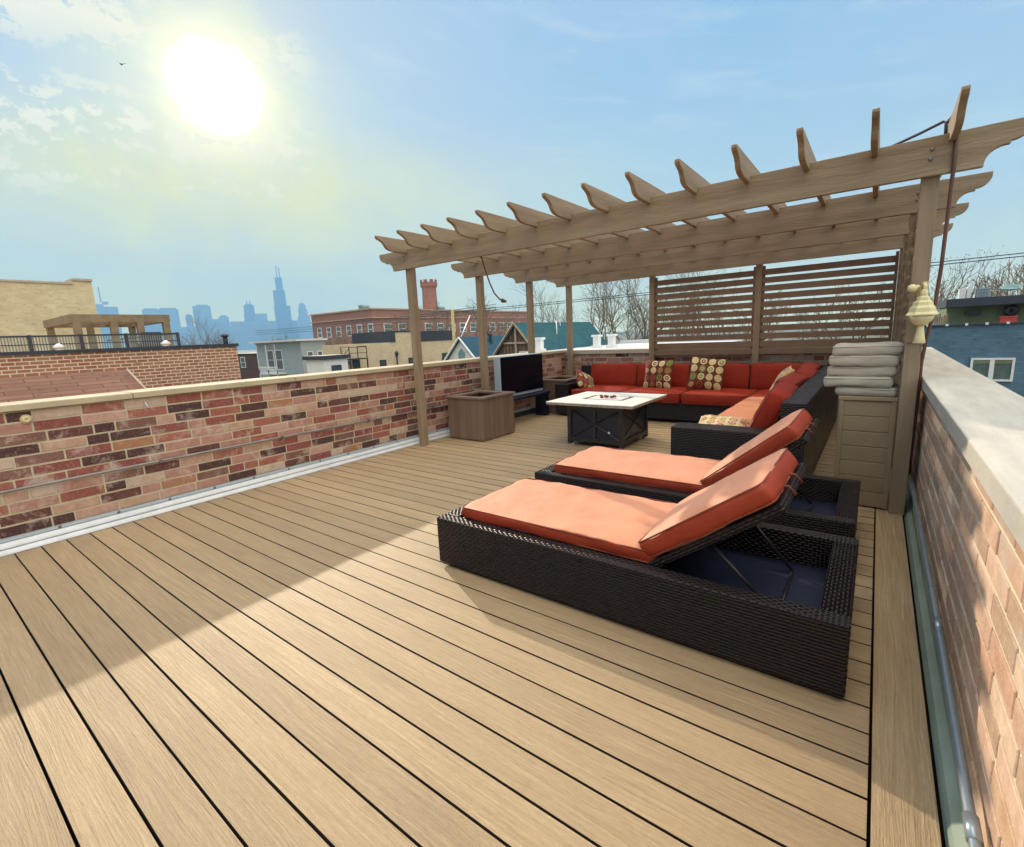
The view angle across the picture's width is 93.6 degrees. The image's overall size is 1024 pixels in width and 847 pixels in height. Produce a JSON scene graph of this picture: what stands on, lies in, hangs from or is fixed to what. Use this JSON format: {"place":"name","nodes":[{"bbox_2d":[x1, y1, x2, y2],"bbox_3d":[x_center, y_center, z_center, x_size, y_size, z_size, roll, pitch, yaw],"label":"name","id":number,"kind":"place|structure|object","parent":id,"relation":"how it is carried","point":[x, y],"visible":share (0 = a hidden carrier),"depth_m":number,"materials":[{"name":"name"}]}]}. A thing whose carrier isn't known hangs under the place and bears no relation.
{"place":"outdoors","nodes":[
{"label":"outdoors","id":0,"kind":"place"},
{"bbox_2d":[0,278,103,355],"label":"brick building","id":1,"kind":"structure","parent":0,"point":[28,307],"depth_m":22.89,"materials":[{"name":"brick"}]},
{"bbox_2d":[0,369,146,402],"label":"garage","id":2,"kind":"structure","parent":0,"point":[12,389],"depth_m":8.31,"materials":[{"name":"brick"}]},
{"bbox_2d":[96,287,124,347],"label":"skyscraper","id":3,"kind":"structure","parent":0,"point":[101,308],"depth_m":2693.19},
{"bbox_2d":[0,343,240,388],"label":"brick building","id":4,"kind":"structure","parent":0,"point":[160,366],"depth_m":11.55,"materials":[{"name":"brick"}]},
{"bbox_2d":[52,343,64,353],"bbox_3d":[-10.592,-1.752,11.251,0.220,0.235,0.209,5,13,37],"label":"roof lamp","id":5,"kind":"object","parent":4,"relation":"on","point":[58,346],"visible":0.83,"depth_m":11.19,"materials":[{"name":"white paint"}]},
{"bbox_2d":[0,332,180,352],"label":"railing","id":6,"kind":"object","parent":4,"relation":"on","point":[30,343],"visible":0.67,"depth_m":11.80,"materials":[{"name":"metal"}]},
{"bbox_2d":[43,314,173,349],"bbox_3d":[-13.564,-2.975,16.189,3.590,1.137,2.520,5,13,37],"label":"roof pergola","id":7,"kind":"object","parent":4,"relation":"on","point":[77,323],"visible":0.77,"depth_m":15.38,"materials":[{"name":"brown wood"}]},
{"bbox_2d":[138,332,161,349],"bbox_3d":[-11.144,-2.524,14.785,0.600,0.537,0.500,5,13,37],"label":"roof chair","id":8,"kind":"object","parent":4,"relation":"on","point":[151,339],"visible":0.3,"depth_m":14.57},
{"bbox_2d":[221,334,228,343],"bbox_3d":[-7.859,-2.304,13.181,0.185,0.310,0.185,-9,12,-30],"label":"chimney pipe","id":9,"kind":"object","parent":4,"relation":"on","point":[225,339],"visible":0.87,"depth_m":13.14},
{"bbox_2d":[142,308,161,331],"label":"skyscraper","id":10,"kind":"structure","parent":0,"point":[150,311],"depth_m":2816.54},
{"bbox_2d":[159,308,180,326],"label":"skyscraper","id":11,"kind":"structure","parent":0,"point":[173,313],"depth_m":2870.61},
{"bbox_2d":[171,330,205,345],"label":"skyscraper","id":12,"kind":"structure","parent":0,"point":[187,333],"depth_m":2822.20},
{"bbox_2d":[214,325,260,349],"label":"skyscraper","id":13,"kind":"structure","parent":0,"point":[244,336],"depth_m":2933.47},
{"bbox_2d":[238,353,259,379],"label":"house","id":14,"kind":"structure","parent":0,"point":[248,365],"depth_m":66.09,"materials":[{"name":"brick"}]},
{"bbox_2d":[240,357,245,367],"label":"window","id":15,"kind":"structure","parent":14,"relation":"in","point":[242,359],"depth_m":66.83,"materials":[{"name":"glass"}]},
{"bbox_2d":[230,321,278,340],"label":"skyscraper","id":16,"kind":"structure","parent":0,"point":[266,327],"depth_m":3066.44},
{"bbox_2d":[254,314,267,320],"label":"skyscraper","id":17,"kind":"structure","parent":0,"point":[260,317],"depth_m":3109.83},
{"bbox_2d":[248,338,327,377],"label":"apartment building","id":18,"kind":"structure","parent":0,"point":[279,357],"depth_m":56.92,"materials":[{"name":"grey"}]},
{"bbox_2d":[266,350,275,369],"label":"window","id":19,"kind":"structure","parent":18,"relation":"in","point":[270,354],"depth_m":59.16,"materials":[{"name":"white paint"}]},
{"bbox_2d":[275,350,283,369],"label":"window","id":20,"kind":"structure","parent":18,"relation":"in","point":[279,358],"depth_m":57.96,"materials":[{"name":"white paint"}]},
{"bbox_2d":[302,354,350,372],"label":"shed","id":21,"kind":"structure","parent":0,"point":[325,363],"depth_m":37.37,"materials":[{"name":"white paint"}]},
{"bbox_2d":[331,365,341,370],"bbox_3d":[-13.651,-4.036,37.559,0.058,1.060,0.860,5,13,37],"label":"window","id":22,"kind":"structure","parent":21,"relation":"in","point":[334,367],"depth_m":37.50,"materials":[{"name":"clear glass"}]},
{"bbox_2d":[256,304,494,334],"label":"power line","id":23,"kind":"object","parent":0,"point":[374,322],"visible":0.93,"depth_m":57.62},
{"bbox_2d":[322,330,452,369],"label":"brick building","id":24,"kind":"structure","parent":0,"point":[387,348],"depth_m":47.87,"materials":[{"name":"beige brick"}]},
{"bbox_2d":[352,359,360,368],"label":"window","id":25,"kind":"structure","parent":24,"relation":"in","point":[356,363],"depth_m":44.01,"materials":[{"name":"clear glass"}]},
{"bbox_2d":[0,0,1023,346],"label":"sky","id":26,"kind":"structure","parent":0,"point":[233,142],"materials":[{"name":"blue"}]},
{"bbox_2d":[492,322,607,355],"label":"house","id":27,"kind":"structure","parent":0,"point":[514,340],"depth_m":31.45,"materials":[{"name":"teal"}]},
{"bbox_2d":[237,318,938,352],"bbox_3d":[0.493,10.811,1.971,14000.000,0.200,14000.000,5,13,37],"label":"ground","id":28,"kind":"structure","parent":0,"point":[621,336],"depth_m":679.75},
{"bbox_2d":[153,327,195,345],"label":"skyscraper","id":29,"kind":"structure","parent":28,"relation":"on","point":[172,329],"depth_m":2846.92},
{"bbox_2d":[185,315,193,326],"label":"skyscraper","id":30,"kind":"structure","parent":28,"relation":"on","point":[189,323],"depth_m":2935.99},
{"bbox_2d":[192,305,211,329],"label":"skyscraper","id":31,"kind":"structure","parent":28,"relation":"on","point":[203,312],"depth_m":2945.99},
{"bbox_2d":[180,311,239,350],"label":"tree","id":32,"kind":"object","parent":28,"relation":"on","point":[220,341],"visible":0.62,"depth_m":118.36,"materials":[{"name":"brown plant"}]},
{"bbox_2d":[200,319,228,343],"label":"skyscraper","id":33,"kind":"structure","parent":28,"relation":"on","point":[217,322],"depth_m":2963.66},
{"bbox_2d":[218,315,229,325],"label":"skyscraper","id":34,"kind":"structure","parent":28,"relation":"on","point":[223,317],"depth_m":3024.52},
{"bbox_2d":[243,301,254,320],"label":"skyscraper","id":35,"kind":"structure","parent":28,"relation":"on","point":[249,311],"depth_m":3081.10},
{"bbox_2d":[273,266,293,339],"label":"skyscraper","id":36,"kind":"structure","parent":28,"relation":"on","point":[282,311],"depth_m":3153.24,"materials":[{"name":"blue"}]},
{"bbox_2d":[292,320,299,338],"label":"skyscraper","id":37,"kind":"structure","parent":28,"relation":"on","point":[295,329],"depth_m":3216.15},
{"bbox_2d":[297,303,310,325],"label":"skyscraper","id":38,"kind":"structure","parent":28,"relation":"on","point":[303,318],"depth_m":3216.88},
{"bbox_2d":[298,326,313,338],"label":"skyscraper","id":39,"kind":"structure","parent":28,"relation":"on","point":[308,334],"depth_m":3190.33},
{"bbox_2d":[325,328,360,344],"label":"tree","id":40,"kind":"object","parent":28,"relation":"on","point":[340,340],"visible":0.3,"depth_m":97.00,"materials":[{"name":"brown plant"}]},
{"bbox_2d":[340,346,368,368],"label":"fire escape","id":41,"kind":"object","parent":28,"relation":"on","point":[349,359],"visible":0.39,"depth_m":42.47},
{"bbox_2d":[379,312,424,331],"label":"tree","id":42,"kind":"object","parent":28,"relation":"on","point":[406,327],"visible":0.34,"depth_m":115.00,"materials":[{"name":"brown plant"}]},
{"bbox_2d":[310,308,526,344],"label":"school building","id":43,"kind":"structure","parent":28,"relation":"on","point":[338,318],"depth_m":143.98,"materials":[{"name":"brick"}]},
{"bbox_2d":[383,323,391,330],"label":"window","id":44,"kind":"structure","parent":43,"relation":"in","point":[385,324],"depth_m":135.89,"materials":[{"name":"glass"}]},
{"bbox_2d":[437,323,443,330],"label":"window","id":45,"kind":"structure","parent":43,"relation":"in","point":[440,328],"depth_m":152.28,"materials":[{"name":"glass"}]},
{"bbox_2d":[460,323,465,331],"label":"window","id":46,"kind":"structure","parent":43,"relation":"in","point":[462,325],"depth_m":160.39,"materials":[{"name":"white paint"}]},
{"bbox_2d":[420,279,436,308],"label":"chimney","id":47,"kind":"object","parent":28,"relation":"on","point":[429,296],"visible":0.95,"depth_m":155.18,"materials":[{"name":"brick"}]},
{"bbox_2d":[403,302,474,338],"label":"tree","id":48,"kind":"object","parent":28,"relation":"on","point":[435,325],"visible":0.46,"depth_m":116.47,"materials":[{"name":"brown plant"}]},
{"bbox_2d":[451,309,470,343],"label":"utility pole","id":49,"kind":"object","parent":28,"relation":"on","point":[453,326],"visible":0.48,"depth_m":42.36,"materials":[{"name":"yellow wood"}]},
{"bbox_2d":[351,252,1023,322],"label":"power line","id":50,"kind":"object","parent":49,"relation":"attached to","point":[686,290],"visible":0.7,"depth_m":33.40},
{"bbox_2d":[0,435,945,846],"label":"roof","id":51,"kind":"structure","parent":28,"relation":"on","point":[870,707],"depth_m":1.85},
{"bbox_2d":[0,413,941,846],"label":"deck","id":52,"kind":"structure","parent":51,"relation":"on","point":[342,655],"depth_m":1.90,"materials":[{"name":"wood"}]},
{"bbox_2d":[0,350,565,556],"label":"brick wall","id":53,"kind":"structure","parent":52,"relation":"on","point":[57,438],"depth_m":4.45,"materials":[{"name":"red brick"}]},
{"bbox_2d":[20,414,32,423],"bbox_3d":[-3.585,-0.031,3.552,0.024,0.070,0.069,5,13,37],"label":"wall fitting","id":54,"kind":"object","parent":53,"relation":"attached to","point":[26,419],"depth_m":3.55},
{"bbox_2d":[0,404,447,493],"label":"conduit","id":55,"kind":"object","parent":53,"relation":"attached to","point":[113,470],"visible":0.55,"depth_m":4.37,"materials":[{"name":"metal"}]},
{"bbox_2d":[445,390,514,440],"bbox_3d":[-0.436,-0.134,6.938,0.689,0.593,0.749,5,13,37],"label":"planter box","id":56,"kind":"object","parent":52,"relation":"on","point":[482,415],"visible":1,"depth_m":6.70,"materials":[{"name":"wood"}]},
{"bbox_2d":[513,390,550,417],"bbox_3d":[0.191,-0.262,8.005,0.260,0.430,1.300,5,13,37],"label":"television stand","id":57,"kind":"object","parent":52,"relation":"on","point":[542,406],"visible":0.46,"depth_m":8.36,"materials":[{"name":"black metal"}]},
{"bbox_2d":[493,353,542,395],"bbox_3d":[0.132,-0.806,7.932,0.144,0.650,1.180,5,13,37],"label":"television","id":58,"kind":"object","parent":57,"relation":"on","point":[520,374],"visible":0.83,"depth_m":7.80,"materials":[{"name":"black metal"}]},
{"bbox_2d":[543,375,576,412],"bbox_3d":[0.906,-0.551,8.890,0.694,0.593,0.804,5,13,37],"label":"planter box","id":59,"kind":"object","parent":52,"relation":"on","point":[550,382],"visible":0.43,"depth_m":8.58,"materials":[{"name":"wood"}]},
{"bbox_2d":[546,391,666,448],"bbox_3d":[1.230,-0.070,6.195,1.155,0.608,1.100,5,13,37],"label":"fire pit table","id":60,"kind":"object","parent":52,"relation":"on","point":[619,420],"visible":0.98,"depth_m":5.93,"materials":[{"name":"black metal"}]},
{"bbox_2d":[437,448,858,697],"bbox_3d":[0.639,0.507,2.694,2.110,0.781,0.898,5,13,37],"label":"chaise lounge","id":61,"kind":"object","parent":52,"relation":"on","point":[739,580],"visible":1,"depth_m":2.32,"materials":[{"name":"wicker"}]},
{"bbox_2d":[555,362,837,474],"bbox_3d":[1.816,-0.298,6.451,4.045,0.853,4.060,5,13,37],"label":"sectional sofa","id":62,"kind":"object","parent":52,"relation":"on","point":[745,392],"visible":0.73,"depth_m":6.05,"materials":[{"name":"fabric"}]},
{"bbox_2d":[576,369,593,387],"bbox_3d":[1.270,-0.723,8.346,0.520,0.482,0.283,-7,11,-25],"label":"throw pillow","id":63,"kind":"object","parent":62,"relation":"on","point":[584,380],"visible":0.87,"depth_m":8.26,"materials":[{"name":"fabric"}]},
{"bbox_2d":[643,360,674,387],"bbox_3d":[2.369,-0.791,7.795,0.509,0.481,0.217,5,13,37],"label":"throw pillow","id":64,"kind":"object","parent":62,"relation":"on","point":[658,374],"visible":0.96,"depth_m":7.72,"materials":[{"name":"fabric"}]},
{"bbox_2d":[686,356,727,389],"bbox_3d":[2.954,-0.755,7.311,0.549,0.545,0.235,5,13,37],"label":"throw pillow","id":65,"kind":"object","parent":62,"relation":"on","point":[706,373],"visible":0.99,"depth_m":7.25,"materials":[{"name":"fabric"}]},
{"bbox_2d":[699,415,750,426],"bbox_3d":[1.954,0.019,4.462,0.482,0.156,0.478,4,12,33],"label":"throw pillow","id":66,"kind":"object","parent":62,"relation":"on","point":[722,420],"visible":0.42,"depth_m":4.42,"materials":[{"name":"fabric"}]},
{"bbox_2d":[769,366,794,389],"bbox_3d":[3.137,-0.453,5.613,0.256,0.418,0.459,3,12,29],"label":"throw pillow","id":67,"kind":"object","parent":62,"relation":"on","point":[787,370],"visible":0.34,"depth_m":5.52,"materials":[{"name":"fabric"}]},
{"bbox_2d":[535,408,860,537],"bbox_3d":[1.286,0.299,3.572,2.110,0.818,0.898,5,13,37],"label":"chaise lounge","id":68,"kind":"object","parent":52,"relation":"on","point":[825,504],"visible":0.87,"depth_m":3.34,"materials":[{"name":"fabric"}]},
{"bbox_2d":[374,84,1023,514],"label":"pergola","id":69,"kind":"object","parent":52,"relation":"on","point":[568,244],"visible":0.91,"depth_m":5.29,"materials":[{"name":"beige paint"}]},
{"bbox_2d":[481,256,506,302],"bbox_3d":[-0.201,-1.629,5.462,0.272,0.520,0.148,-2,10,5],"label":"cable","id":70,"kind":"object","parent":69,"relation":"hanging from","point":[503,300],"visible":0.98,"depth_m":5.49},
{"bbox_2d":[893,120,947,144],"bbox_3d":[2.665,-1.911,3.219,0.374,0.133,0.038,5,13,37],"label":"cable","id":71,"kind":"object","parent":69,"relation":"on","point":[930,128],"visible":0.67,"depth_m":3.16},
{"bbox_2d":[905,281,938,343],"bbox_3d":[2.688,-0.729,3.159,0.172,0.400,0.175,5,13,37],"label":"wall lantern","id":72,"kind":"object","parent":69,"relation":"attached to","point":[921,313],"depth_m":3.14,"materials":[{"name":"beige paint"}]},
{"bbox_2d":[908,116,958,473],"bbox_3d":[2.815,-0.793,3.227,0.074,2.351,0.233,5,13,37],"label":"cable","id":73,"kind":"object","parent":69,"relation":"hanging from","point":[946,224],"visible":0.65,"depth_m":3.11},
{"bbox_2d":[833,394,898,508],"bbox_3d":[2.759,0.175,3.772,0.356,0.833,0.474,5,13,37],"label":"storage box","id":74,"kind":"object","parent":52,"relation":"on","point":[865,438],"visible":0.8,"depth_m":3.58,"materials":[{"name":"wood"}]},
{"bbox_2d":[835,383,898,396],"bbox_3d":[2.729,-0.263,3.681,0.411,0.085,0.449,5,13,37],"label":"seat cushion","id":75,"kind":"object","parent":74,"relation":"on","point":[871,392],"visible":0.67,"depth_m":3.52,"materials":[{"name":"grey fabric"}]},
{"bbox_2d":[823,375,894,387],"bbox_3d":[2.689,-0.338,3.684,0.488,0.098,0.448,5,13,37],"label":"seat cushion","id":76,"kind":"object","parent":75,"relation":"on","point":[861,382],"visible":0.69,"depth_m":3.53,"materials":[{"name":"grey fabric"}]},
{"bbox_2d":[827,365,898,376],"bbox_3d":[2.703,-0.414,3.678,0.470,0.095,0.454,5,13,37],"label":"seat cushion","id":77,"kind":"object","parent":76,"relation":"on","point":[857,371],"visible":0.61,"depth_m":3.52,"materials":[{"name":"grey fabric"}]},
{"bbox_2d":[829,355,900,366],"bbox_3d":[2.695,-0.489,3.652,0.464,0.097,0.448,5,13,37],"label":"seat cushion","id":78,"kind":"object","parent":77,"relation":"on","point":[876,361],"visible":0.67,"depth_m":3.48,"materials":[{"name":"grey fabric"}]},
{"bbox_2d":[832,341,903,355],"bbox_3d":[2.702,-0.563,3.640,0.447,0.099,0.443,5,13,37],"label":"seat cushion","id":79,"kind":"object","parent":78,"relation":"on","point":[872,348],"visible":0.9,"depth_m":3.49,"materials":[{"name":"grey fabric"}]},
{"bbox_2d":[565,345,838,417],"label":"brick wall","id":80,"kind":"structure","parent":51,"relation":"on","point":[592,356],"depth_m":8.33,"materials":[{"name":"brick"}]},
{"bbox_2d":[904,347,1023,846],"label":"brick wall","id":81,"kind":"structure","parent":51,"relation":"on","point":[967,468],"depth_m":1.53,"materials":[{"name":"red brick"}]},
{"bbox_2d":[908,470,983,846],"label":"conduit","id":82,"kind":"object","parent":81,"relation":"attached to","point":[972,828],"visible":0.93,"depth_m":1.47,"materials":[{"name":"metal"}]},
{"bbox_2d":[443,335,503,360],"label":"house","id":83,"kind":"structure","parent":28,"relation":"on","point":[464,347],"depth_m":40.85,"materials":[{"name":"blue"}]},
{"bbox_2d":[458,349,464,358],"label":"window","id":84,"kind":"structure","parent":83,"relation":"in","point":[461,354],"depth_m":40.58,"materials":[{"name":"teal glass"}]},
{"bbox_2d":[463,296,513,335],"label":"tree","id":85,"kind":"object","parent":28,"relation":"on","point":[492,328],"visible":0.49,"depth_m":116.26,"materials":[{"name":"brown plant"}]},
{"bbox_2d":[498,282,581,334],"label":"tree","id":86,"kind":"object","parent":28,"relation":"on","point":[542,314],"visible":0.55,"depth_m":71.81,"materials":[{"name":"brown plant"}]},
{"bbox_2d":[523,281,624,342],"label":"tree","id":87,"kind":"object","parent":28,"relation":"on","point":[587,308],"visible":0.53,"depth_m":78.89,"materials":[{"name":"brown plant"}]},
{"bbox_2d":[582,278,673,341],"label":"tree","id":88,"kind":"object","parent":28,"relation":"on","point":[643,321],"visible":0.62,"depth_m":53.84,"materials":[{"name":"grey plant"}]},
{"bbox_2d":[577,273,709,340],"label":"tree","id":89,"kind":"object","parent":28,"relation":"on","point":[592,304],"visible":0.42,"depth_m":58.28,"materials":[{"name":"brown plant"}]},
{"bbox_2d":[662,270,717,335],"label":"tree","id":90,"kind":"object","parent":28,"relation":"on","point":[684,312],"visible":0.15,"depth_m":71.11,"materials":[{"name":"brown plant"}]},
{"bbox_2d":[664,269,740,335],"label":"tree","id":91,"kind":"object","parent":28,"relation":"on","point":[700,304],"visible":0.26,"depth_m":57.57,"materials":[{"name":"brown plant"}]},
{"bbox_2d":[707,290,790,340],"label":"tree","id":92,"kind":"object","parent":28,"relation":"on","point":[764,323],"visible":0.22,"depth_m":62.73,"materials":[{"name":"brown plant"}]},
{"bbox_2d":[792,282,895,339],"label":"tree","id":93,"kind":"object","parent":28,"relation":"on","point":[840,320],"visible":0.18,"depth_m":53.81,"materials":[{"name":"brown plant"}]},
{"bbox_2d":[883,245,1022,328],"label":"tree","id":94,"kind":"object","parent":28,"relation":"on","point":[949,294],"visible":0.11,"depth_m":37.72,"materials":[{"name":"brown plant"}]},
{"bbox_2d":[930,259,1023,309],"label":"tree","id":95,"kind":"object","parent":28,"relation":"on","point":[986,282],"visible":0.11,"depth_m":48.79,"materials":[{"name":"brown plant"}]},
{"bbox_2d":[971,274,1023,296],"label":"tree","id":96,"kind":"object","parent":28,"relation":"on","point":[1004,293],"visible":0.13,"depth_m":43.18,"materials":[{"name":"brown plant"}]},
{"bbox_2d":[979,255,1023,295],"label":"tree","id":97,"kind":"object","parent":28,"relation":"on","point":[1008,268],"visible":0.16,"depth_m":53.26,"materials":[{"name":"brown plant"}]},
{"bbox_2d":[494,339,742,369],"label":"building","id":98,"kind":"structure","parent":0,"point":[639,343],"depth_m":31.01,"materials":[{"name":"concrete"}]},
{"bbox_2d":[535,337,545,351],"bbox_3d":[1.528,-4.387,26.730,0.520,0.770,0.520,5,13,37],"label":"roof vent","id":99,"kind":"object","parent":98,"relation":"on","point":[539,343],"visible":0.83,"depth_m":26.58,"materials":[{"name":"metal"}]},
{"bbox_2d":[591,335,602,347],"bbox_3d":[5.002,-4.836,28.322,0.520,0.770,0.520,5,13,37],"label":"roof vent","id":100,"kind":"object","parent":98,"relation":"on","point":[596,341],"visible":0.95,"depth_m":28.18,"materials":[{"name":"white paint"}]},
{"bbox_2d":[606,334,617,347],"bbox_3d":[5.801,-4.809,27.973,0.520,0.770,0.520,5,13,37],"label":"roof vent","id":101,"kind":"object","parent":98,"relation":"on","point":[611,340],"visible":0.98,"depth_m":27.83,"materials":[{"name":"white paint"}]},
{"bbox_2d":[922,322,1023,396],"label":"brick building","id":102,"kind":"structure","parent":0,"point":[994,352],"depth_m":17.82,"materials":[{"name":"blue paint"}]},
{"bbox_2d":[933,313,947,324],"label":"boards","id":103,"kind":"object","parent":102,"relation":"on","point":[941,319],"visible":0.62,"depth_m":18.92,"materials":[{"name":"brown wood"}]},
{"bbox_2d":[937,295,1023,324],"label":"penthouse","id":104,"kind":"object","parent":102,"relation":"on","point":[991,308],"visible":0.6,"depth_m":19.03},
{"bbox_2d":[957,286,971,298],"bbox_3d":[19.058,-5.484,20.264,0.360,0.508,0.400,5,13,37],"label":"roof vent","id":105,"kind":"object","parent":104,"relation":"on","point":[964,292],"visible":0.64,"depth_m":20.13,"materials":[{"name":"metal"}]},
{"bbox_2d":[965,310,981,316],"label":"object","id":106,"kind":"object","parent":104,"relation":"attached to","point":[973,312],"visible":1,"depth_m":19.11,"materials":[{"name":"black metal"}]},
{"bbox_2d":[974,288,990,297],"bbox_3d":[19.524,-5.402,19.977,0.440,0.408,0.560,5,13,37],"label":"air conditioner","id":107,"kind":"object","parent":104,"relation":"on","point":[982,292],"visible":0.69,"depth_m":19.79,"materials":[{"name":"grey"}]},
{"bbox_2d":[1003,305,1019,315],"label":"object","id":108,"kind":"object","parent":104,"relation":"attached to","point":[1010,310],"visible":0.98,"depth_m":18.50,"materials":[{"name":"black metal"}]},
{"bbox_2d":[1000,284,1022,295],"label":"satellite dish","id":109,"kind":"object","parent":104,"relation":"on","point":[1009,287],"visible":0.97,"depth_m":19.04,"materials":[{"name":"white metal"}]},
{"bbox_2d":[970,358,1015,381],"bbox_3d":[17.788,-1.999,17.851,1.180,0.860,0.077,5,13,37],"label":"window","id":110,"kind":"structure","parent":102,"relation":"in","point":[995,369],"depth_m":17.77,"materials":[{"name":"white paint"}]},
{"bbox_2d":[998,316,1018,322],"bbox_3d":[18.443,-3.858,17.894,0.470,0.260,0.440,5,13,37],"label":"crate","id":111,"kind":"object","parent":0,"point":[1007,318],"visible":0.82,"depth_m":17.75,"materials":[{"name":"red plastic"}]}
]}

